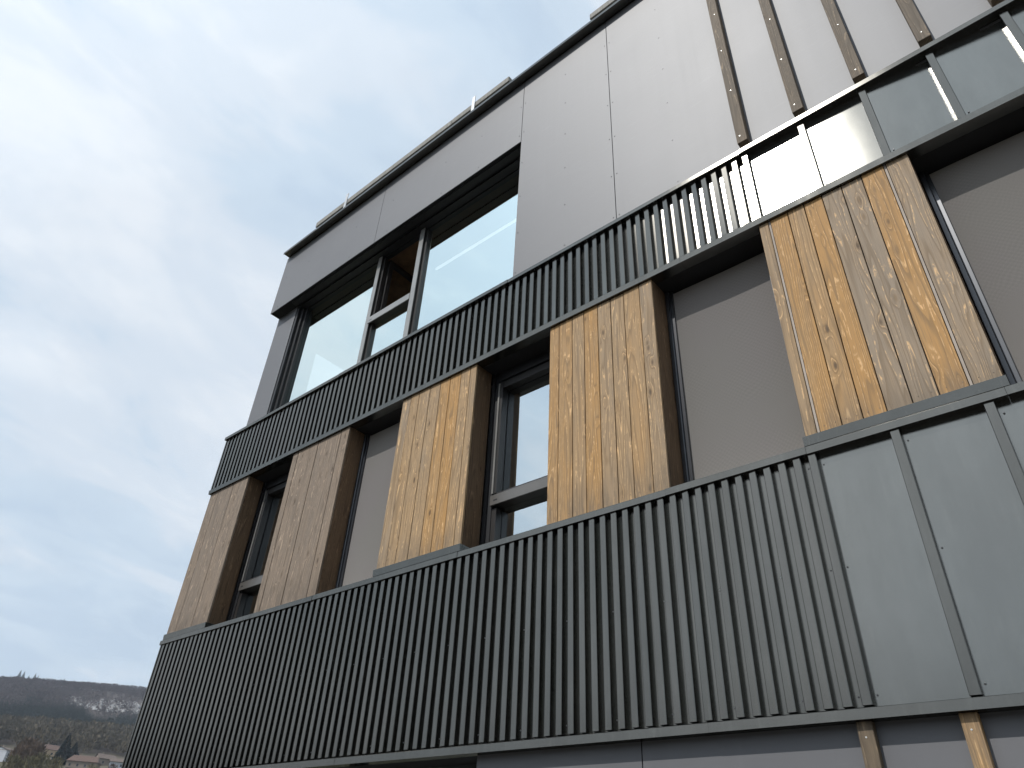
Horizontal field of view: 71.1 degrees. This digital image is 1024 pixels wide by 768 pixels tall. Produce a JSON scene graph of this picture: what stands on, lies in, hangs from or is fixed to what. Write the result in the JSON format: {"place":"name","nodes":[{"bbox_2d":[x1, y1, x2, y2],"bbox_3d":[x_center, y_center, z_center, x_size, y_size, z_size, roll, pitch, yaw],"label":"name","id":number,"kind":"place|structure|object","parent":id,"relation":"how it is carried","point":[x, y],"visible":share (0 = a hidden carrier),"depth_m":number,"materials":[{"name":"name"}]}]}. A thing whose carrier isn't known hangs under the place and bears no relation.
{"place":"outdoors","nodes":[
{"label":"outdoors","id":0,"kind":"place"},
{"bbox_2d":[0,745,13,761],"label":"house","id":1,"kind":"structure","parent":0,"point":[4,751],"depth_m":447.55,"materials":[{"name":"grey tile"}]},
{"bbox_2d":[0,685,142,767],"bbox_3d":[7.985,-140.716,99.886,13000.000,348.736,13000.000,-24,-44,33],"label":"ground","id":2,"kind":"structure","parent":0,"point":[12,745],"depth_m":645.01,"materials":[{"name":"brown plant"}]},
{"bbox_2d":[0,753,22,767],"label":"bare tree","id":3,"kind":"object","parent":2,"relation":"on","point":[15,759],"visible":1,"depth_m":285.77,"materials":[{"name":"brown plant"}]},
{"bbox_2d":[6,742,29,767],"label":"bare tree","id":4,"kind":"object","parent":2,"relation":"on","point":[19,750],"visible":0.59,"depth_m":345.85,"materials":[{"name":"brown plant"}]},
{"bbox_2d":[16,736,40,761],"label":"bare tree","id":5,"kind":"object","parent":2,"relation":"on","point":[30,741],"visible":0.23,"depth_m":382.21,"materials":[{"name":"brown plant"}]},
{"bbox_2d":[23,741,46,766],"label":"bare tree","id":6,"kind":"object","parent":2,"relation":"on","point":[37,748],"visible":0.55,"depth_m":361.50,"materials":[{"name":"brown plant"}]},
{"bbox_2d":[29,752,50,767],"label":"bare tree","id":7,"kind":"object","parent":2,"relation":"on","point":[43,756],"visible":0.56,"depth_m":312.26,"materials":[{"name":"brown plant"}]},
{"bbox_2d":[44,743,64,756],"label":"house","id":8,"kind":"structure","parent":2,"relation":"on","point":[51,749],"depth_m":500.73,"materials":[{"name":"brown tile"}]},
{"bbox_2d":[45,755,64,767],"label":"bare tree","id":9,"kind":"object","parent":2,"relation":"on","point":[56,765],"visible":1,"depth_m":307.62,"materials":[{"name":"brown plant"}]},
{"bbox_2d":[50,733,71,764],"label":"conifer tree","id":10,"kind":"object","parent":2,"relation":"on","point":[66,754],"visible":0.79,"depth_m":453.59,"materials":[{"name":"green plant"}]},
{"bbox_2d":[0,713,134,752],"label":"bare wood","id":11,"kind":"object","parent":2,"relation":"on","point":[94,735],"visible":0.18,"depth_m":597.20,"materials":[{"name":"plant"}]},
{"bbox_2d":[0,695,137,725],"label":"conifer wood","id":12,"kind":"object","parent":2,"relation":"on","point":[30,709],"visible":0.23,"depth_m":925.23,"materials":[{"name":"green plant"}]},
{"bbox_2d":[63,742,78,757],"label":"conifer tree","id":13,"kind":"object","parent":2,"relation":"on","point":[74,750],"visible":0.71,"depth_m":481.30,"materials":[{"name":"green plant"}]},
{"bbox_2d":[0,676,146,719],"bbox_3d":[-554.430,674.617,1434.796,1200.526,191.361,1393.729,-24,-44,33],"label":"bare wood","id":14,"kind":"object","parent":2,"relation":"on","point":[68,688],"visible":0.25,"depth_m":1192.42,"materials":[{"name":"grey plant"}]},
{"bbox_2d":[65,753,100,767],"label":"house","id":15,"kind":"structure","parent":2,"relation":"on","point":[77,761],"depth_m":434.10,"materials":[{"name":"beige paint"}]},
{"bbox_2d":[57,696,141,713],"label":"limestone rocks","id":16,"kind":"object","parent":2,"relation":"on","point":[93,707],"visible":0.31,"depth_m":1139.49,"materials":[{"name":"grey stone"}]},
{"bbox_2d":[95,752,116,764],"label":"house","id":17,"kind":"structure","parent":2,"relation":"on","point":[104,759],"depth_m":465.74,"materials":[{"name":"grey tile"}]},
{"bbox_2d":[109,758,123,767],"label":"house","id":18,"kind":"structure","parent":2,"relation":"on","point":[118,762],"depth_m":448.66,"materials":[{"name":"grey tile"}]},
{"bbox_2d":[121,0,1023,767],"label":"building","id":19,"kind":"structure","parent":2,"relation":"on","point":[641,384],"depth_m":6.37,"materials":[{"name":"metal"}]},
{"bbox_2d":[227,472,288,620],"bbox_3d":[-3.364,2.314,10.006,1.110,2.370,0.157,-24,-44,33],"label":"window","id":20,"kind":"structure","parent":19,"relation":"in","point":[273,490],"depth_m":10.26,"materials":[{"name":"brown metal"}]},
{"bbox_2d":[268,168,519,412],"bbox_3d":[-1.605,-1.004,11.338,5.605,2.799,0.988,-24,-44,33],"label":"window","id":21,"kind":"structure","parent":19,"relation":"in","point":[468,252],"depth_m":11.09,"materials":[{"name":"clear glass"}]},
{"bbox_2d":[421,763,476,767],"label":"window","id":22,"kind":"structure","parent":19,"relation":"in","point":[474,765],"depth_m":6.22,"materials":[{"name":"black glass"}]},
{"bbox_2d":[480,349,549,544],"bbox_3d":[0.168,0.715,7.470,1.045,2.370,0.157,-24,-44,33],"label":"window","id":23,"kind":"structure","parent":19,"relation":"in","point":[522,501],"depth_m":7.62,"materials":[{"name":"clear glass"}]},
{"bbox_2d":[0,0,607,689],"label":"sky","id":24,"kind":"structure","parent":0,"point":[161,161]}
]}

